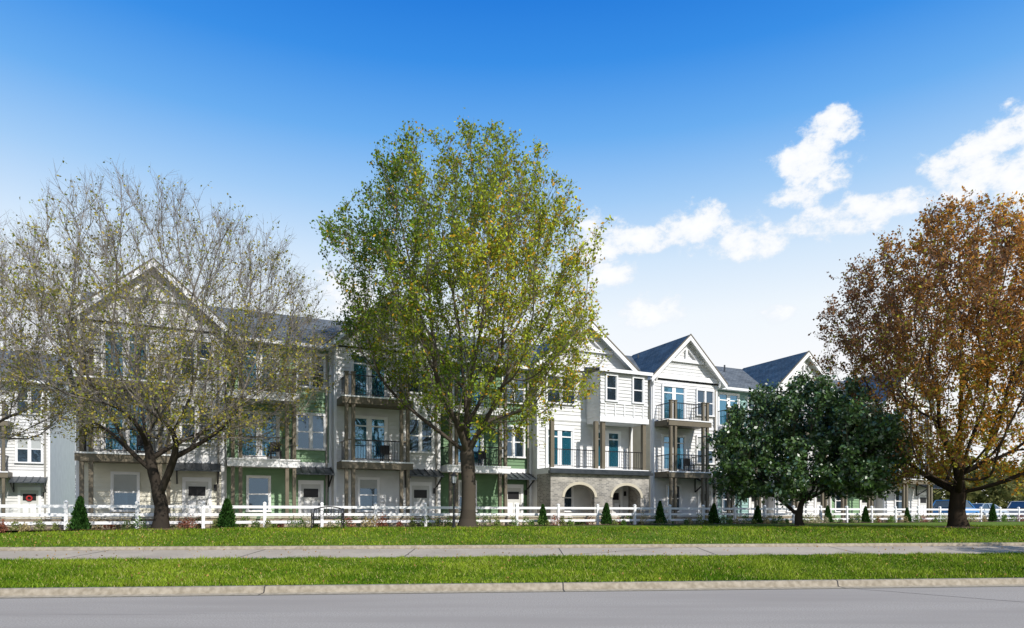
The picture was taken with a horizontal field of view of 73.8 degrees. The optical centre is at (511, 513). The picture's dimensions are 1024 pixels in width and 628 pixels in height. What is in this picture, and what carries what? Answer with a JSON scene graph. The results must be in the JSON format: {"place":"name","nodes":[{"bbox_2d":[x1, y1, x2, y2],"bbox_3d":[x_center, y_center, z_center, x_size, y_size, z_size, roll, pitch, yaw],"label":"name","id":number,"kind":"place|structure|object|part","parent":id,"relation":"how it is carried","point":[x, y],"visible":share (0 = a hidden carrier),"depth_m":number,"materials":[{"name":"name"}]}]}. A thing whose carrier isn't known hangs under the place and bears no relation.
{"place":"outdoors","nodes":[
{"label":"outdoors","id":0,"kind":"place"},
{"bbox_2d":[0,587,1023,627],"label":"asphalt road","id":1,"kind":"structure","parent":0,"point":[841,608],"depth_m":11.57,"materials":[{"name":"grey asphalt"}]},
{"bbox_2d":[56,589,1018,614],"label":"road cracks","id":2,"kind":"object","parent":1,"relation":"on","point":[864,589],"visible":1,"depth_m":13.17,"materials":[{"name":"grey asphalt"}]},
{"bbox_2d":[0,546,1023,559],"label":"concrete path","id":3,"kind":"structure","parent":0,"point":[277,553],"depth_m":22.02,"materials":[{"name":"grey concrete"}]},
{"bbox_2d":[0,516,1023,597],"bbox_3d":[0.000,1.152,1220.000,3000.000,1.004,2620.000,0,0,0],"label":"ground","id":4,"kind":"structure","parent":0,"point":[1019,523],"depth_m":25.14,"materials":[{"name":"green plant"}]},
{"bbox_2d":[0,350,75,518],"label":"townhouse row","id":5,"kind":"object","parent":4,"relation":"on","point":[33,472],"visible":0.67,"depth_m":43.51,"materials":[{"name":"white"}]},
{"bbox_2d":[20,490,37,518],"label":"doors","id":6,"kind":"structure","parent":5,"relation":"in","point":[22,492],"depth_m":43.33,"materials":[{"name":"white wood"}]},
{"bbox_2d":[18,388,40,461],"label":"windows","id":7,"kind":"structure","parent":5,"relation":"in","point":[22,453],"depth_m":43.31,"materials":[{"name":"clear glass"}]},
{"bbox_2d":[0,211,132,446],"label":"bare tree","id":8,"kind":"object","parent":4,"relation":"on","point":[13,426],"visible":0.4,"depth_m":29.07,"materials":[{"name":"brown plant"}]},
{"bbox_2d":[0,157,355,528],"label":"bare tree","id":9,"kind":"object","parent":4,"relation":"on","point":[160,502],"visible":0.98,"depth_m":25.59,"materials":[{"name":"brown plant"}]},
{"bbox_2d":[311,506,343,528],"bbox_3d":[-7.720,0.187,28.620,1.286,0.972,0.624,0,0,-6],"label":"park bench","id":10,"kind":"object","parent":4,"relation":"on","point":[313,518],"visible":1,"depth_m":28.80,"materials":[{"name":"black metal"}]},
{"bbox_2d":[63,258,653,524],"bbox_3d":[-7.746,-5.190,39.958,29.820,12.280,13.450,0,0,-25],"label":"townhouse row","id":11,"kind":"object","parent":4,"relation":"on","point":[358,442],"visible":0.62,"depth_m":34.60,"materials":[{"name":"white"}]},
{"bbox_2d":[106,332,617,466],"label":"balcony doors","id":12,"kind":"structure","parent":11,"relation":"in","point":[360,432],"depth_m":34.69,"materials":[{"name":"blue glass"}]},
{"bbox_2d":[114,341,641,510],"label":"windows","id":13,"kind":"structure","parent":11,"relation":"in","point":[256,485],"depth_m":34.50,"materials":[{"name":"clear glass"}]},
{"bbox_2d":[186,481,619,517],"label":"doors","id":14,"kind":"structure","parent":11,"relation":"in","point":[202,484],"depth_m":34.38,"materials":[{"name":"white wood"}]},
{"bbox_2d":[450,472,456,528],"bbox_3d":[-2.487,-0.577,29.200,0.340,2.480,0.340,0,0,0],"label":"street lamp","id":15,"kind":"object","parent":4,"relation":"on","point":[453,475],"visible":0.93,"depth_m":29.16,"materials":[{"name":"black metal"}]},
{"bbox_2d":[309,108,613,527],"bbox_3d":[-2.005,-8.323,30.869,13.714,18.053,14.661,0,0,0],"label":"maple tree","id":16,"kind":"object","parent":4,"relation":"on","point":[498,247],"visible":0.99,"depth_m":28.28,"materials":[{"name":"green plant"}]},
{"bbox_2d":[0,516,987,529],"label":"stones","id":17,"kind":"object","parent":4,"relation":"on","point":[249,525],"visible":0.16,"depth_m":32.46,"materials":[{"name":"grey stone"}]},
{"bbox_2d":[0,515,987,517],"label":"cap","id":18,"kind":"object","parent":17,"relation":"on","point":[414,516],"visible":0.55,"depth_m":32.39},
{"bbox_2d":[0,577,1023,597],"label":"road kerb","id":19,"kind":"structure","parent":4,"relation":"on","point":[62,592],"depth_m":14.49,"materials":[{"name":"concrete"}]},
{"bbox_2d":[0,500,1023,530],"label":"white rail fence","id":20,"kind":"object","parent":4,"relation":"on","point":[264,514],"visible":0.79,"depth_m":32.89,"materials":[{"name":"white wood"}]},
{"bbox_2d":[0,542,1023,550],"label":"path kerb","id":21,"kind":"structure","parent":4,"relation":"on","point":[489,546],"depth_m":23.18,"materials":[{"name":"concrete"}]},
{"bbox_2d":[5,521,1018,530],"bbox_3d":[13.956,0.641,41.681,85.000,0.006,2.119,0,0,-25],"label":"mulch bed","id":22,"kind":"object","parent":4,"relation":"on","point":[521,525],"visible":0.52,"depth_m":35.35,"materials":[{"name":"brown soil"}]},
{"bbox_2d":[69,496,91,528],"bbox_3d":[-16.784,-0.025,26.463,0.778,1.330,0.721,0,0,-3],"label":"arborvitae shrub","id":23,"kind":"object","parent":22,"relation":"on","point":[79,519],"visible":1,"depth_m":26.35,"materials":[{"name":"green plant"}]},
{"bbox_2d":[216,498,236,527],"bbox_3d":[-12.006,-0.015,28.706,0.842,1.262,0.839,0,0,-35],"label":"arborvitae shrub","id":24,"kind":"object","parent":22,"relation":"on","point":[226,514],"visible":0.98,"depth_m":28.57,"materials":[{"name":"green plant"}]},
{"bbox_2d":[0,509,1023,532],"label":"flower bed shrubs","id":25,"kind":"object","parent":22,"relation":"on","point":[727,520],"visible":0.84,"depth_m":33.57,"materials":[{"name":"green plant"}]},
{"bbox_2d":[539,504,547,524],"bbox_3d":[1.618,0.058,35.195,0.585,1.108,0.583,0,0,5],"label":"arborvitae shrub","id":26,"kind":"object","parent":22,"relation":"on","point":[542,512],"visible":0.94,"depth_m":35.06,"materials":[{"name":"green plant"}]},
{"bbox_2d":[600,502,613,523],"bbox_3d":[5.099,0.006,36.837,0.730,1.208,0.627,0,0,-29],"label":"arborvitae shrub","id":27,"kind":"object","parent":22,"relation":"on","point":[605,514],"visible":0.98,"depth_m":36.69,"materials":[{"name":"green plant"}]},
{"bbox_2d":[654,501,666,523],"bbox_3d":[8.313,-0.058,38.357,0.704,1.324,0.703,0,0,-45],"label":"arborvitae shrub","id":28,"kind":"object","parent":22,"relation":"on","point":[659,513],"visible":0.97,"depth_m":38.22,"materials":[{"name":"green plant"}]},
{"bbox_2d":[708,503,719,523],"bbox_3d":[11.824,0.001,40.008,0.770,1.227,0.652,0,0,-14],"label":"arborvitae shrub","id":29,"kind":"object","parent":22,"relation":"on","point":[713,516],"visible":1,"depth_m":39.84,"materials":[{"name":"green plant"}]},
{"bbox_2d":[751,505,763,522],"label":"arborvitae shrub","id":30,"kind":"object","parent":22,"relation":"on","point":[757,515],"visible":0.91,"depth_m":41.36,"materials":[{"name":"green plant"}]},
{"bbox_2d":[823,505,832,521],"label":"arborvitae shrub","id":31,"kind":"object","parent":22,"relation":"on","point":[827,513],"visible":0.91,"depth_m":44.01,"materials":[{"name":"green plant"}]},
{"bbox_2d":[861,506,870,521],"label":"arborvitae shrub","id":32,"kind":"object","parent":22,"relation":"on","point":[865,516],"visible":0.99,"depth_m":45.47,"materials":[{"name":"green plant"}]},
{"bbox_2d":[904,507,911,521],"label":"arborvitae shrub","id":33,"kind":"object","parent":22,"relation":"on","point":[907,514],"visible":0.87,"depth_m":47.33,"materials":[{"name":"green plant"}]},
{"bbox_2d":[988,504,998,520],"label":"arborvitae shrub","id":34,"kind":"object","parent":22,"relation":"on","point":[992,515],"visible":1,"depth_m":51.54,"materials":[{"name":"green plant"}]},
{"bbox_2d":[3,526,1023,583],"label":"fallen leaves","id":35,"kind":"object","parent":4,"relation":"on","point":[481,543],"visible":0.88,"depth_m":23.72,"materials":[{"name":"brown plant"}]},
{"bbox_2d":[75,452,1023,516],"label":"distant trees","id":36,"kind":"object","parent":4,"relation":"on","point":[999,495],"visible":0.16,"depth_m":84.65,"materials":[{"name":"green plant"}]},
{"bbox_2d":[137,525,986,529],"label":"tree mulch","id":37,"kind":"object","parent":4,"relation":"on","point":[781,525],"visible":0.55,"depth_m":30.49,"materials":[{"name":"brown soil"}]},
{"bbox_2d":[625,334,941,522],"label":"townhouse row","id":38,"kind":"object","parent":4,"relation":"on","point":[693,389],"visible":0.26,"depth_m":43.92,"materials":[{"name":"white"}]},
{"bbox_2d":[664,386,905,472],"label":"balcony doors","id":39,"kind":"structure","parent":38,"relation":"in","point":[667,396],"depth_m":43.29,"materials":[{"name":"blue glass"}]},
{"bbox_2d":[668,391,927,510],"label":"windows","id":40,"kind":"structure","parent":38,"relation":"in","point":[700,393],"depth_m":44.41,"materials":[{"name":"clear glass"}]},
{"bbox_2d":[700,491,925,512],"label":"doors","id":41,"kind":"structure","parent":38,"relation":"in","point":[923,496],"depth_m":48.53,"materials":[{"name":"white wood"}]},
{"bbox_2d":[696,368,912,524],"bbox_3d":[14.105,-3.050,33.258,9.915,7.504,9.937,0,0,0],"label":"evergreen tree","id":42,"kind":"object","parent":4,"relation":"on","point":[842,467],"visible":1,"depth_m":30.95,"materials":[{"name":"green plant"}]},
{"bbox_2d":[804,186,1023,526],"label":"oak tree","id":43,"kind":"object","parent":4,"relation":"on","point":[995,311],"visible":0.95,"depth_m":29.37,"materials":[{"name":"brown plant"}]},
{"bbox_2d":[0,0,1023,502],"label":"sky","id":44,"kind":"structure","parent":0,"point":[736,151],"materials":[{"name":"blue"}]},
{"bbox_2d":[933,500,978,512],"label":"parked car","id":45,"kind":"object","parent":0,"point":[943,504],"visible":0.16,"depth_m":55.75,"materials":[{"name":"paint"}]},
{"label":"cabin windows","id":46,"kind":"part","parent":45,"relation":"part of","materials":[{"name":"blue glass"}]},
{"bbox_2d":[972,503,1009,516],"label":"parked car","id":47,"kind":"object","parent":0,"point":[983,505],"visible":0.23,"depth_m":58.66,"materials":[{"name":"paint"}]},
{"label":"cabin windows","id":48,"kind":"part","parent":47,"relation":"part of","materials":[{"name":"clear glass"}]},
{"bbox_2d":[1007,501,1023,519],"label":"parked car","id":49,"kind":"object","parent":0,"point":[1014,504],"visible":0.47,"depth_m":61.25,"materials":[{"name":"paint"}]},
{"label":"cabin windows","id":50,"kind":"part","parent":49,"relation":"part of","materials":[{"name":"blue glass"}]}
]}

